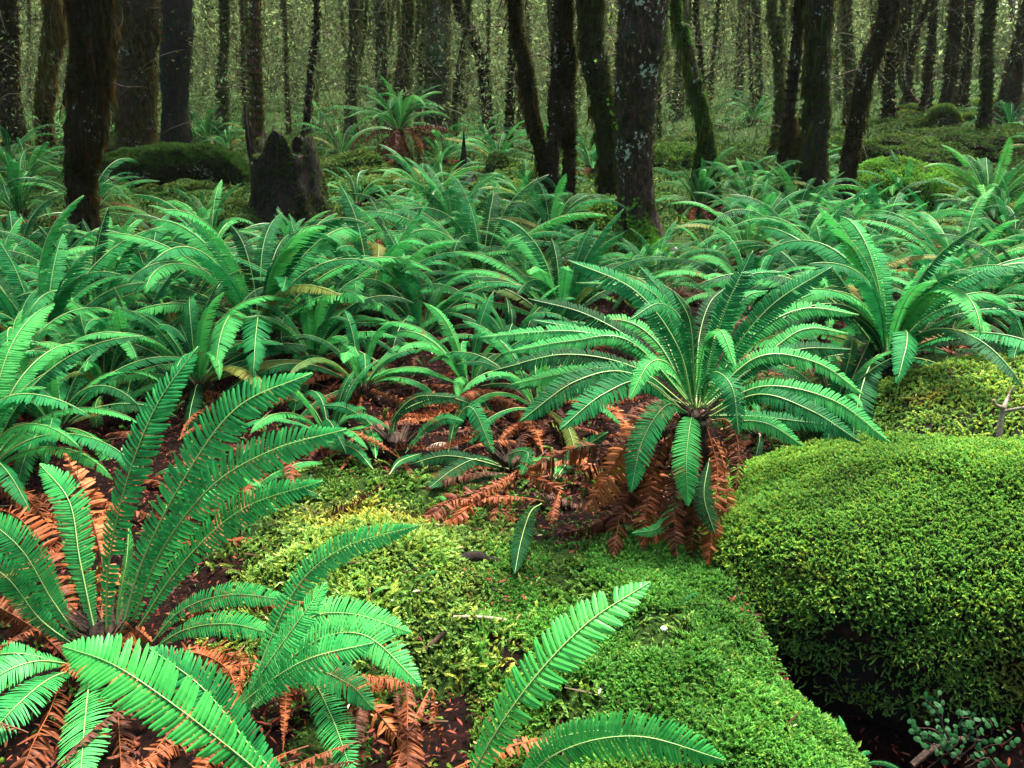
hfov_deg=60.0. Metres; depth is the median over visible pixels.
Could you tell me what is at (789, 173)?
crown fern
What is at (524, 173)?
crown fern
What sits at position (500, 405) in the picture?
fallen frond
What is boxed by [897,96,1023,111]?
fallen log
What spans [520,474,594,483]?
fallen frond
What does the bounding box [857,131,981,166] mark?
mossy mound
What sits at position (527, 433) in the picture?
fallen frond
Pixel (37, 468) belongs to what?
fallen frond
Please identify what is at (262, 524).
crown fern
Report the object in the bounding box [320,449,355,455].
fallen frond
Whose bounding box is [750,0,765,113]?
beech tree
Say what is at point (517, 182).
mossy mound
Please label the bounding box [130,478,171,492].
fallen frond
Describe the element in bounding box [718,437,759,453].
fallen frond
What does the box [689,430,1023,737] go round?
mossy boulder
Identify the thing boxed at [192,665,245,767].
fallen frond
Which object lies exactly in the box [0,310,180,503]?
crown fern
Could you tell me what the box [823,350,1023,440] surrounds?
mossy boulder
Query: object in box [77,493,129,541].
fallen frond
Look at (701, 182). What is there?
crown fern
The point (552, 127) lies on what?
beech tree
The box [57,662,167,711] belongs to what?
fallen frond
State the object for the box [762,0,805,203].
beech tree
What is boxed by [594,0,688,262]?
beech tree
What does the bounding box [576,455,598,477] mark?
fallen frond
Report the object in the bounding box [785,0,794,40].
beech tree
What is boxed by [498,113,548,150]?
crown fern
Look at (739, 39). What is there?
beech tree
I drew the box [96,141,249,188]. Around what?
mossy boulder
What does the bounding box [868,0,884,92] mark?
beech tree
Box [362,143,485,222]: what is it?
crown fern
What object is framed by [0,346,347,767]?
crown fern
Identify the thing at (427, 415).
fallen frond
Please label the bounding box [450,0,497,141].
beech tree
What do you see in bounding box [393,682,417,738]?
fallen frond
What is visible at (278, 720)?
fallen frond
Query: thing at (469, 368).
fallen frond
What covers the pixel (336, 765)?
fallen frond
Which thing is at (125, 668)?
fallen frond
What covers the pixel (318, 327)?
crown fern
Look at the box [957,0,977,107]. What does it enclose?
beech tree
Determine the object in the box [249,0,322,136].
beech tree
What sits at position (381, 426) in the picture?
fallen frond
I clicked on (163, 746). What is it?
fallen frond
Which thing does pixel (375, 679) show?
fallen frond
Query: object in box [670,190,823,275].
crown fern
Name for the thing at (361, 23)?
beech tree
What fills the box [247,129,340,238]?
tree stump
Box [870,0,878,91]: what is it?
beech tree
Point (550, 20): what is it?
beech tree
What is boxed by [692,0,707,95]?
beech tree
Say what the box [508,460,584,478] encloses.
fallen frond
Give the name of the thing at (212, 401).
fallen frond
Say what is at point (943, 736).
round leaved seedling
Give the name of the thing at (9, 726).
fallen frond
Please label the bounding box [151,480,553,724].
yellow moss
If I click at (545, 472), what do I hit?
fallen frond
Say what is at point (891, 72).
beech tree
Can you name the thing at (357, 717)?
fallen frond
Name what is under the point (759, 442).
crown fern
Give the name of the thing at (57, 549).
fallen frond
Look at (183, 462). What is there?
fallen frond
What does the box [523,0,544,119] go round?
beech tree
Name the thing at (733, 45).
beech tree
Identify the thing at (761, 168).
crown fern
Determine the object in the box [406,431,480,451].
fallen frond
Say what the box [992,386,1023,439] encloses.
forked twig
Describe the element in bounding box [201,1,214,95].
beech tree
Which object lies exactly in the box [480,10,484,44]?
beech tree
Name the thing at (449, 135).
crown fern
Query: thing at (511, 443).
fallen frond
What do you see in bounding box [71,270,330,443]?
crown fern
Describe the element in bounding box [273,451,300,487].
fallen frond
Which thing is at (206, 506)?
fallen frond
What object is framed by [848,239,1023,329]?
crown fern
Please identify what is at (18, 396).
crown fern
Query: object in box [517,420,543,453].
fallen frond
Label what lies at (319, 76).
beech tree
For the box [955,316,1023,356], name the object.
crown fern
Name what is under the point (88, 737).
fallen frond
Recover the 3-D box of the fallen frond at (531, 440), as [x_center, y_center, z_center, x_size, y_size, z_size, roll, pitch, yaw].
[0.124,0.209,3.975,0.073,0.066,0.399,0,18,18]
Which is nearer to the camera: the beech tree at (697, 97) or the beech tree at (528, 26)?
the beech tree at (697, 97)
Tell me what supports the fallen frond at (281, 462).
on the ground
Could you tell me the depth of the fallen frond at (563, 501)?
3.31 m
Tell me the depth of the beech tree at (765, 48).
38.96 m
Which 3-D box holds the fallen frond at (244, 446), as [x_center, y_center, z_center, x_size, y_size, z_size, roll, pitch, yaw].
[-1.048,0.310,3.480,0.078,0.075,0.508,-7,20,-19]
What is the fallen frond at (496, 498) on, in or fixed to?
on the ground
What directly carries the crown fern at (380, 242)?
on the ground
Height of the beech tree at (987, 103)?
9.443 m
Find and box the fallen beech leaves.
[27,326,920,754]
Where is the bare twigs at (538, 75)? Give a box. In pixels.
[0,0,1023,169]
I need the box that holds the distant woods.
[17,0,1021,115]
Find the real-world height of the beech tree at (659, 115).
9.648 m
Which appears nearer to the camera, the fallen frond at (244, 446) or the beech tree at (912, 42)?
the fallen frond at (244, 446)
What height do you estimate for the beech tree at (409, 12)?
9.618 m
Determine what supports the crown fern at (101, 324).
on the ground
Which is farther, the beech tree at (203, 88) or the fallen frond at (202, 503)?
the beech tree at (203, 88)
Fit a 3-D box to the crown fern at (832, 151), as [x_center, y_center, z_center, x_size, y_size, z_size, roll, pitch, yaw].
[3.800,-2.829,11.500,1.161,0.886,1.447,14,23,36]
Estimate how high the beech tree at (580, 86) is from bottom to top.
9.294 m
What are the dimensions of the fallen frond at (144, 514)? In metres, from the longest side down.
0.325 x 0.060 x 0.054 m
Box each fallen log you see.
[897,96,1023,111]
[904,111,1023,126]
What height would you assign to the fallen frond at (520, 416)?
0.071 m
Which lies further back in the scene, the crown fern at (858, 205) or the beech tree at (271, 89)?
the beech tree at (271, 89)
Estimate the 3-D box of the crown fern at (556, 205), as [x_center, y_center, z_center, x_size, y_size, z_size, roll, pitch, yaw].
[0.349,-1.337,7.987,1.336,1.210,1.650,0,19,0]
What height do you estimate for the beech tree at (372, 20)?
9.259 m
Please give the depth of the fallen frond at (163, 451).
3.77 m
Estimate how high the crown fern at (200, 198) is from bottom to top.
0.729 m
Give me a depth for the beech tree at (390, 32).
22.67 m
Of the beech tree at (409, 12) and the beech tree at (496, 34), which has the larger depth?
the beech tree at (496, 34)
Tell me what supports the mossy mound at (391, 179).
on the ground
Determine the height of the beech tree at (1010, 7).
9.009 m
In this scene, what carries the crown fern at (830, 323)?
on the ground
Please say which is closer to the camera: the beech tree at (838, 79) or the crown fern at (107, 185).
the crown fern at (107, 185)
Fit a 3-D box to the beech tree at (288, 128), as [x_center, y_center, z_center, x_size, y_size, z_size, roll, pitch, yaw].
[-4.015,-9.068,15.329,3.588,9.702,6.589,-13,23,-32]
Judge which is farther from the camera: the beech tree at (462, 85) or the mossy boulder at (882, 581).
the beech tree at (462, 85)
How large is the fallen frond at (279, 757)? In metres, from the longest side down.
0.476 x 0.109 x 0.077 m
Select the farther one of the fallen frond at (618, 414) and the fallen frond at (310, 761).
the fallen frond at (618, 414)
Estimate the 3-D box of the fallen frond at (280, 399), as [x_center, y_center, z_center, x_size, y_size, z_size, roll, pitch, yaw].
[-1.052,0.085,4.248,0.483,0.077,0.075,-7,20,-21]
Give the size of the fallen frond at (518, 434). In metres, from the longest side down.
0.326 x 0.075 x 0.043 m
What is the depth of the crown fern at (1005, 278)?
5.60 m
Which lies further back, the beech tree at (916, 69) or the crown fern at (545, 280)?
the beech tree at (916, 69)
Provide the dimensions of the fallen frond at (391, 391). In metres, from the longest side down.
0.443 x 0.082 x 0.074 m
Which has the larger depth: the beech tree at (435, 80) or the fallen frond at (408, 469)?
the beech tree at (435, 80)
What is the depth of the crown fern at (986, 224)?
7.22 m
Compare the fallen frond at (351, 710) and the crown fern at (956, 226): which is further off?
the crown fern at (956, 226)
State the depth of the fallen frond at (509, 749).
2.04 m
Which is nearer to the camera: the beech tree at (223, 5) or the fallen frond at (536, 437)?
the fallen frond at (536, 437)
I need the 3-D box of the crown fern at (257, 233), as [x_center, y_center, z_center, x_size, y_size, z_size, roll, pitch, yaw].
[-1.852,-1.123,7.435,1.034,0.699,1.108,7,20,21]
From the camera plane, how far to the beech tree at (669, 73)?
26.16 m
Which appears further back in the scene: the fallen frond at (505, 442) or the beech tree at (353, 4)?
the beech tree at (353, 4)
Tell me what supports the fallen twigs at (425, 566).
on the ground
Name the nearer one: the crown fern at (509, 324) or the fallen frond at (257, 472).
the fallen frond at (257, 472)
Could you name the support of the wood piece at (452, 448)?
on the ground
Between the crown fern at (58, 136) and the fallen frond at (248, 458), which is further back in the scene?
the crown fern at (58, 136)
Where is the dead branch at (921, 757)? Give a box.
[909,736,981,767]
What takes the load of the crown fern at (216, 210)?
on the ground
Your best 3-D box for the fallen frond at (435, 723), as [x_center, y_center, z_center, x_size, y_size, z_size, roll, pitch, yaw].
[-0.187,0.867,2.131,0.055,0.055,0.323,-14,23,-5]
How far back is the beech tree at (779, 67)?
13.56 m
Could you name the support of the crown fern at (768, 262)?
on the ground
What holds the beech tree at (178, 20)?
on the ground
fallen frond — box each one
[0,619,68,650]
[0,723,28,732]
[1,539,67,578]
[6,450,75,467]
[34,466,62,476]
[35,493,70,545]
[56,688,178,767]
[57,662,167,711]
[71,509,159,519]
[76,689,126,701]
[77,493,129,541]
[87,499,129,521]
[88,443,168,453]
[102,430,166,441]
[112,652,136,682]
[114,700,167,758]
[124,734,204,767]
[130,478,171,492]
[141,684,219,767]
[148,446,248,483]
[157,497,231,516]
[178,422,210,439]
[180,407,215,438]
[182,480,231,522]
[182,536,253,546]
[184,471,241,485]
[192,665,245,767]
[195,453,275,465]
[201,392,216,415]
[204,508,223,553]
[210,463,278,481]
[212,660,320,711]
[218,654,379,690]
[223,730,270,764]
[233,442,259,488]
[234,474,269,526]
[243,460,310,469]
[254,393,327,410]
[259,745,308,767]
[260,699,314,728]
[265,483,383,525]
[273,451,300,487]
[276,674,415,694]
[279,676,292,750]
[283,718,294,733]
[285,741,359,767]
[291,442,364,451]
[299,373,345,387]
[304,390,355,410]
[304,401,315,431]
[307,378,339,399]
[307,761,359,767]
[313,354,347,383]
[316,357,383,379]
[319,394,368,408]
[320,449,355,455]
[332,382,386,402]
[333,396,408,406]
[334,383,388,397]
[339,454,354,471]
[339,672,392,721]
[345,440,426,451]
[347,431,393,454]
[348,681,370,765]
[355,421,419,435]
[359,405,459,427]
[371,388,426,424]
[373,388,410,397]
[376,412,424,419]
[378,364,396,371]
[381,506,459,518]
[388,687,430,767]
[389,417,440,426]
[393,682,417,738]
[396,670,424,767]
[397,455,416,477]
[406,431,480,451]
[408,375,455,382]
[409,389,454,406]
[409,390,484,411]
[410,355,420,379]
[416,384,469,392]
[423,469,511,490]
[426,401,457,415]
[426,428,511,440]
[427,400,458,413]
[427,689,445,764]
[429,404,462,409]
[431,455,521,478]
[436,493,542,509]
[437,358,509,371]
[444,382,510,394]
[449,389,501,404]
[449,393,520,406]
[455,732,563,767]
[463,438,532,451]
[465,474,514,502]
[470,388,524,412]
[471,402,504,425]
[475,398,522,418]
[491,399,527,422]
[493,417,551,426]
[497,417,560,431]
[497,420,523,445]
[500,425,516,453]
[501,384,524,398]
[506,418,558,453]
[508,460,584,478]
[509,428,546,438]
[510,403,525,419]
[511,402,537,440]
[516,492,585,510]
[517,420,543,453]
[520,462,587,477]
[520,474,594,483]
[522,409,552,445]
[523,446,535,475]
[532,391,562,421]
[533,393,585,413]
[542,414,555,447]
[544,389,566,417]
[545,489,560,522]
[553,409,610,418]
[558,426,600,436]
[559,475,627,495]
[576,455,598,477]
[594,393,649,403]
[597,349,622,360]
[600,403,629,431]
[604,418,634,425]
[606,431,672,446]
[617,400,668,431]
[619,421,644,465]
[665,438,738,445]
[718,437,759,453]
[733,316,762,329]
[957,349,981,356]
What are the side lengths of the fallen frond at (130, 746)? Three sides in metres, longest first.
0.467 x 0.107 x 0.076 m
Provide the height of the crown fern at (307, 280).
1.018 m
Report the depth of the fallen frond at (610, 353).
5.03 m
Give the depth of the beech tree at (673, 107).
21.15 m
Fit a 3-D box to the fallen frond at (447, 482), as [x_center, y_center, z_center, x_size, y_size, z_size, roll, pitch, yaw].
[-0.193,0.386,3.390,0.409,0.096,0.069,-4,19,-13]
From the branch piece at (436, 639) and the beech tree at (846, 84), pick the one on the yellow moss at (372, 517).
the branch piece at (436, 639)
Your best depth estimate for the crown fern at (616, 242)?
7.57 m
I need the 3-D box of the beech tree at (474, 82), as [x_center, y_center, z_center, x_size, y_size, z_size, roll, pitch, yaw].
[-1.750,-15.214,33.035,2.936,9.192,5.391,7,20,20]
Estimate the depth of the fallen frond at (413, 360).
4.70 m
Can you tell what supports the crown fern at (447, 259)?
on the ground
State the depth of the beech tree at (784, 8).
16.72 m
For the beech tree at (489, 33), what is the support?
on the ground
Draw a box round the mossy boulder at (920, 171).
[829,154,967,215]
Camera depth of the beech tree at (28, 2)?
23.30 m
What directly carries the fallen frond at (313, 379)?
on the ground
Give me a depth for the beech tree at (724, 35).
37.34 m
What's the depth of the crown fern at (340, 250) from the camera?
5.43 m
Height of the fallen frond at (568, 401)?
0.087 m
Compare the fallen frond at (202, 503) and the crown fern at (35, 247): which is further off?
the crown fern at (35, 247)
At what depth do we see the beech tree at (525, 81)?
9.03 m
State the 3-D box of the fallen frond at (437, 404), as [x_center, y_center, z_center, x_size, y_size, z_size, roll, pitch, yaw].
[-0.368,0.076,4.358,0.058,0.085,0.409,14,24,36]
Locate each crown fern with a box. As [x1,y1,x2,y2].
[0,125,63,171]
[0,137,64,184]
[0,150,111,232]
[0,193,96,284]
[0,195,242,406]
[0,217,90,304]
[0,222,147,280]
[0,228,201,340]
[0,303,147,532]
[0,309,210,426]
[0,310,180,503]
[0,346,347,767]
[1,270,221,417]
[1,288,113,423]
[3,209,229,359]
[5,153,159,241]
[24,111,65,131]
[42,214,262,329]
[52,120,65,140]
[60,172,136,225]
[61,633,280,767]
[64,216,200,295]
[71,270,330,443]
[84,248,261,353]
[86,230,257,312]
[99,208,434,397]
[121,181,289,255]
[155,442,322,537]
[168,523,421,767]
[170,188,224,218]
[188,106,240,142]
[189,108,244,142]
[197,123,245,149]
[214,508,273,533]
[215,276,413,410]
[220,219,431,373]
[221,207,331,281]
[224,184,505,347]
[230,360,411,462]
[246,310,443,427]
[259,210,348,278]
[290,109,388,157]
[291,102,344,132]
[304,198,486,307]
[315,391,493,474]
[321,167,405,210]
[323,74,453,167]
[335,224,540,362]
[340,185,484,248]
[348,220,533,320]
[353,157,541,248]
[355,174,606,316]
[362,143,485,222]
[366,292,561,424]
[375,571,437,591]
[406,122,485,171]
[411,432,607,527]
[416,154,482,197]
[416,210,690,358]
[424,122,487,152]
[428,321,627,452]
[434,496,481,511]
[439,285,584,384]
[442,120,533,168]
[442,213,619,309]
[452,113,523,145]
[458,175,571,249]
[469,156,588,220]
[469,581,650,767]
[478,170,630,265]
[480,250,890,565]
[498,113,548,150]
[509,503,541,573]
[522,709,725,767]
[554,221,638,261]
[559,129,598,176]
[573,235,687,299]
[597,219,728,314]
[650,226,825,340]
[653,146,762,220]
[653,222,769,293]
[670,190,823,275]
[675,593,698,623]
[692,158,817,219]
[696,208,1023,437]
[708,173,888,286]
[710,381,817,459]
[711,89,800,127]
[713,173,823,239]
[717,220,937,341]
[727,152,796,197]
[734,323,923,442]
[735,162,870,229]
[739,158,833,202]
[753,140,840,179]
[756,209,925,311]
[784,180,924,256]
[802,188,969,274]
[809,177,934,244]
[828,153,839,181]
[839,716,897,767]
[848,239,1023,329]
[852,186,1023,322]
[853,263,1023,352]
[857,150,961,210]
[868,188,987,249]
[887,240,1023,327]
[916,193,1023,262]
[925,137,1023,224]
[932,233,1023,336]
[943,298,1023,358]
[948,172,1023,241]
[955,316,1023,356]
[958,100,1023,127]
[997,122,1023,158]
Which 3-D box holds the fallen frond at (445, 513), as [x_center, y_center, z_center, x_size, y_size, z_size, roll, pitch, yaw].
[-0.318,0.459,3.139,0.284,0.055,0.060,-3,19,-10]
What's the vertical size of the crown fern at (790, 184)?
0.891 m
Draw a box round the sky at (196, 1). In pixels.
[196,1,1016,82]
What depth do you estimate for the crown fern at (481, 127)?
16.65 m
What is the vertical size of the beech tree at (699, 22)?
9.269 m
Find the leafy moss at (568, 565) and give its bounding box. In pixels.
[0,441,866,767]
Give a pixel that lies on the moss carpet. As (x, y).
(727, 735)
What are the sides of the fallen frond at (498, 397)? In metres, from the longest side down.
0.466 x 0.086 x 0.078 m
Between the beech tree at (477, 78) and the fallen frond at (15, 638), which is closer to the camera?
the fallen frond at (15, 638)
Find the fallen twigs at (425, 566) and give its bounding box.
[1,276,993,767]
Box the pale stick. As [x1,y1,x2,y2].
[453,615,506,622]
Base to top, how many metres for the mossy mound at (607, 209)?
0.534 m
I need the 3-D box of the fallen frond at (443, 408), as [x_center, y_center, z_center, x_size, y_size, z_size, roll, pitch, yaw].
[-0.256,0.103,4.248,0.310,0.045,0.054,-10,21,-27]
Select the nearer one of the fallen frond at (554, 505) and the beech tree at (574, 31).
the fallen frond at (554, 505)
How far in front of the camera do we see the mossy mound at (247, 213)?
8.32 m
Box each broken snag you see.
[244,105,266,206]
[450,131,474,190]
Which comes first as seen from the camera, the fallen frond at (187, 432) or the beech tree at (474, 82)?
the fallen frond at (187, 432)
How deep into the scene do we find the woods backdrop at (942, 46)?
45.87 m
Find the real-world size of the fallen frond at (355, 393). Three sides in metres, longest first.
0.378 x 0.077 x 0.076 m
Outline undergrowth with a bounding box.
[0,0,1023,173]
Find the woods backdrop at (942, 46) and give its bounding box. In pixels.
[17,0,1019,91]
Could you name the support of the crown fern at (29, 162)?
on the ground
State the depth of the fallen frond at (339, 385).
4.44 m
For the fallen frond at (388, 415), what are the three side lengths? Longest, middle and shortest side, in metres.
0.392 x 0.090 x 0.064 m
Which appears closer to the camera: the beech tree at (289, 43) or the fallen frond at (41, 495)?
the fallen frond at (41, 495)
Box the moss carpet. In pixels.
[458,521,871,767]
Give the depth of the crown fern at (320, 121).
18.64 m
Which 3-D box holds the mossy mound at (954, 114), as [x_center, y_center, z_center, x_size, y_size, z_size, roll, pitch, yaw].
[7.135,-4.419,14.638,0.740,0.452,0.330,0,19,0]
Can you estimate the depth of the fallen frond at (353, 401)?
4.28 m
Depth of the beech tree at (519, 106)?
18.50 m
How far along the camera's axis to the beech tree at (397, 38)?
27.06 m
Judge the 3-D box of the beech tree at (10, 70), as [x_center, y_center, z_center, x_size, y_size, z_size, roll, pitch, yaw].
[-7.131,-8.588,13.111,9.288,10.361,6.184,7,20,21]
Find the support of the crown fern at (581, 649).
on the ground
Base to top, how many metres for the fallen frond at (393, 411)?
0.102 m
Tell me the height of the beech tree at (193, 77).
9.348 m
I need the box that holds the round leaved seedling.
[907,690,1020,767]
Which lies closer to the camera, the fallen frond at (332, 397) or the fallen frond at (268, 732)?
the fallen frond at (268, 732)
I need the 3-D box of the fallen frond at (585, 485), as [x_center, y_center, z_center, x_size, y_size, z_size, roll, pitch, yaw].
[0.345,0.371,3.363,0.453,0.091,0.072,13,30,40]
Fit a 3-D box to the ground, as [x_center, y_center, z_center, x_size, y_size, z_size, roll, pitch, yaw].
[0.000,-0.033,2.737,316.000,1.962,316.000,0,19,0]
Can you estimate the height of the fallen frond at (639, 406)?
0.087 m
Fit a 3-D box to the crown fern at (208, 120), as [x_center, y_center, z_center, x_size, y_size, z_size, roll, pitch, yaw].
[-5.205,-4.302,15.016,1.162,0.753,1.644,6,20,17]
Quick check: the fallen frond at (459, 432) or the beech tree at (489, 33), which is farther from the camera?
the beech tree at (489, 33)
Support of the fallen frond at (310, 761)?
on the ground
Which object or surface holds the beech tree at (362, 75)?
on the ground
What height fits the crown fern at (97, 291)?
1.091 m
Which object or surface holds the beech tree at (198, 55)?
on the ground
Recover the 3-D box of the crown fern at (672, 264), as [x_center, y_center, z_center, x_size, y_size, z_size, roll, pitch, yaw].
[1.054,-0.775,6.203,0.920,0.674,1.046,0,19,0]
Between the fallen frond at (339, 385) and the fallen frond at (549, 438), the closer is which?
the fallen frond at (549, 438)
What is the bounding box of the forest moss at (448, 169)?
[0,105,1023,487]
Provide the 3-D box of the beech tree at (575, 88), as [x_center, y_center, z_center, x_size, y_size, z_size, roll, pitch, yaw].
[0.978,-9.171,15.302,4.110,9.769,7.548,-12,23,-32]
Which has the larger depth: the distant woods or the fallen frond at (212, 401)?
the distant woods
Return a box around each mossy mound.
[54,128,117,157]
[184,203,264,240]
[205,197,247,209]
[319,148,392,179]
[327,173,419,202]
[463,176,538,203]
[481,148,519,178]
[489,161,576,180]
[542,193,616,232]
[653,140,695,170]
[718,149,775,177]
[828,134,844,163]
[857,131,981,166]
[911,121,1023,161]
[922,102,963,127]
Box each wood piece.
[425,442,458,452]
[459,551,498,564]
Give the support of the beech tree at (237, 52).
on the ground
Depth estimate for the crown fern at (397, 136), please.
13.00 m
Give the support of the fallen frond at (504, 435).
on the ground
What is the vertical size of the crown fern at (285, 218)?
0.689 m
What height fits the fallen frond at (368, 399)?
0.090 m
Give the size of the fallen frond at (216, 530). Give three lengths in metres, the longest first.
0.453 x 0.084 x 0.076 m
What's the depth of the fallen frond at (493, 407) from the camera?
4.25 m
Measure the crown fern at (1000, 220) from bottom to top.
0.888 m
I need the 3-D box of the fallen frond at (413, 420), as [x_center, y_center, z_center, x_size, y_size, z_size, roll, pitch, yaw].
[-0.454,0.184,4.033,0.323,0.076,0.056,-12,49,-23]
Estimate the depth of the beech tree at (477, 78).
26.91 m
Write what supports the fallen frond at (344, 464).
on the ground
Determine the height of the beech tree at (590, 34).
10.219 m
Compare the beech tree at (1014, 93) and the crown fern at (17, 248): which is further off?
the beech tree at (1014, 93)
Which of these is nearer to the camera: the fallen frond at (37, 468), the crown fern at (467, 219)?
the fallen frond at (37, 468)
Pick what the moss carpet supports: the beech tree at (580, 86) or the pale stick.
the pale stick
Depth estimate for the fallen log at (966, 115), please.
14.67 m
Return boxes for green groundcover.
[0,80,1023,254]
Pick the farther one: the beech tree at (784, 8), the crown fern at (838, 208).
the beech tree at (784, 8)
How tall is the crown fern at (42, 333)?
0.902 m
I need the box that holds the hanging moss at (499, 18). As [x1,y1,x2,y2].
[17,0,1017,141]
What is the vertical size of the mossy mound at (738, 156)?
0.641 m
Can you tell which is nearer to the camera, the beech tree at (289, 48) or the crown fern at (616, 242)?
the crown fern at (616, 242)
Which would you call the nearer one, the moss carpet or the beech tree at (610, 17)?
the moss carpet
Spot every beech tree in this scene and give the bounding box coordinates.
[0,0,40,149]
[23,0,67,152]
[24,0,33,105]
[31,11,37,89]
[59,0,143,258]
[111,21,118,126]
[112,0,194,150]
[157,0,196,143]
[190,47,195,90]
[196,10,202,87]
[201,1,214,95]
[202,0,210,95]
[208,0,266,146]
[214,0,232,139]
[231,0,241,92]
[238,0,250,128]
[240,0,250,132]
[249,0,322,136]
[263,7,268,92]
[270,7,283,89]
[270,31,280,92]
[278,0,292,96]
[280,0,292,135]
[287,2,292,103]
[289,2,300,100]
[312,17,321,101]
[338,0,348,74]
[342,0,360,136]
[355,0,364,132]
[356,0,369,106]
[358,7,372,94]
[370,0,376,91]
[372,0,391,127]
[385,0,391,42]
[385,0,415,141]
[387,0,396,62]
[387,8,396,67]
[395,0,401,46]
[395,19,398,59]
[407,0,420,127]
[413,0,425,125]
[413,18,422,95]
[422,0,459,152]
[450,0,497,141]
[451,0,472,141]
[455,0,550,210]
[458,6,471,122]
[462,0,473,112]
[467,47,476,96]
[472,9,480,106]
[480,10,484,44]
[481,0,491,117]
[491,0,503,85]
[502,8,516,151]
[515,1,525,130]
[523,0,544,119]
[531,0,616,206]
[539,4,552,95]
[545,0,561,121]
[557,0,617,197]
[571,6,579,133]
[573,0,582,95]
[573,0,616,197]
[577,49,583,106]
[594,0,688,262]
[604,1,611,67]
[606,1,614,67]
[611,13,618,101]
[614,0,766,207]
[654,2,668,139]
[665,10,672,102]
[668,0,687,120]
[680,0,692,119]
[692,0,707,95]
[697,0,702,62]
[707,0,722,115]
[710,0,725,79]
[720,1,727,78]
[728,0,734,73]
[731,9,737,73]
[732,0,747,102]
[733,0,796,154]
[746,0,754,114]
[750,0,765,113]
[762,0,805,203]
[762,20,767,77]
[778,0,788,107]
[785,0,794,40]
[794,0,886,219]
[830,0,900,215]
[832,1,842,101]
[839,0,857,127]
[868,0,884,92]
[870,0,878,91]
[879,0,907,119]
[895,0,930,103]
[899,0,923,101]
[903,23,914,103]
[914,1,924,84]
[917,0,938,111]
[919,19,927,79]
[938,0,965,109]
[939,0,1001,127]
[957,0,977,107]
[992,0,1023,124]
[1009,0,1016,37]
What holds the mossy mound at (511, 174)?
on the ground
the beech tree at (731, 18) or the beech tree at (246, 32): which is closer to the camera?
the beech tree at (246, 32)
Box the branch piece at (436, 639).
[419,628,446,657]
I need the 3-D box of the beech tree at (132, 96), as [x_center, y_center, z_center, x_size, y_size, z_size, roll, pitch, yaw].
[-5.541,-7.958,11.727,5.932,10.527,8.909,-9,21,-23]
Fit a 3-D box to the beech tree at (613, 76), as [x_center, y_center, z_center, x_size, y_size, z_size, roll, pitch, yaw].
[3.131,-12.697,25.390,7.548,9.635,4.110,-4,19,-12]
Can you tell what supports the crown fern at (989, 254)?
on the ground
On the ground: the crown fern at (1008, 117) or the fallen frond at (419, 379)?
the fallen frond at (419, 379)
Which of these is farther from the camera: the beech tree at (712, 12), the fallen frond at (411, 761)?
the beech tree at (712, 12)
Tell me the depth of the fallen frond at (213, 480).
3.31 m
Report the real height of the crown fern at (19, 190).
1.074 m
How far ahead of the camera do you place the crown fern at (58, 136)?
14.50 m
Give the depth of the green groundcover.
15.51 m
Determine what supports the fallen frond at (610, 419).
on the ground
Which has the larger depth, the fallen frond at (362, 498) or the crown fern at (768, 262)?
the crown fern at (768, 262)
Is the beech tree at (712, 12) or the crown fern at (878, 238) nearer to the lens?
the crown fern at (878, 238)
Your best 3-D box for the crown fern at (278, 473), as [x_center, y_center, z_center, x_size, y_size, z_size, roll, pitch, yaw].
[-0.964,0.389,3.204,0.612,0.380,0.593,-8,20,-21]
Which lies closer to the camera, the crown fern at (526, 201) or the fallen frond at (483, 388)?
the fallen frond at (483, 388)
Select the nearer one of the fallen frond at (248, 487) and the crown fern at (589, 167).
the fallen frond at (248, 487)
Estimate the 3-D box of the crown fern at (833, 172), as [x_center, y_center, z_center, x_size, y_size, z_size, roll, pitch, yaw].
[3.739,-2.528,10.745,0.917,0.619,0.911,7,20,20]
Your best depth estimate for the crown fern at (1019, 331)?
3.92 m
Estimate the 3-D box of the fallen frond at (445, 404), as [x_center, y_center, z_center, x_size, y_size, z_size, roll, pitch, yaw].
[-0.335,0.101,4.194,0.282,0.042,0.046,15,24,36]
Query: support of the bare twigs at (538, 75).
on the ground
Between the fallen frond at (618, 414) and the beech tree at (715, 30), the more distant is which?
the beech tree at (715, 30)
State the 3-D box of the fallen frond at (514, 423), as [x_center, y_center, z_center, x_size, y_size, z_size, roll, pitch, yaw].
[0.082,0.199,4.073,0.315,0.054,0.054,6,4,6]
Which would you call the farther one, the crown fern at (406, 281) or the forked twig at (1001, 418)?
the crown fern at (406, 281)
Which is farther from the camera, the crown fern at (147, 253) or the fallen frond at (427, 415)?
the crown fern at (147, 253)
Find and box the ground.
[0,78,1023,767]
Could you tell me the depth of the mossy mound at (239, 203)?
9.49 m
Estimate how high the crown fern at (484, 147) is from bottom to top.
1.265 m
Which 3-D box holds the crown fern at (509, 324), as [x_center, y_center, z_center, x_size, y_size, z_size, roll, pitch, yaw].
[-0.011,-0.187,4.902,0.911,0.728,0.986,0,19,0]
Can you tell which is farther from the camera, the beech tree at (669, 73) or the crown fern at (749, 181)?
the beech tree at (669, 73)

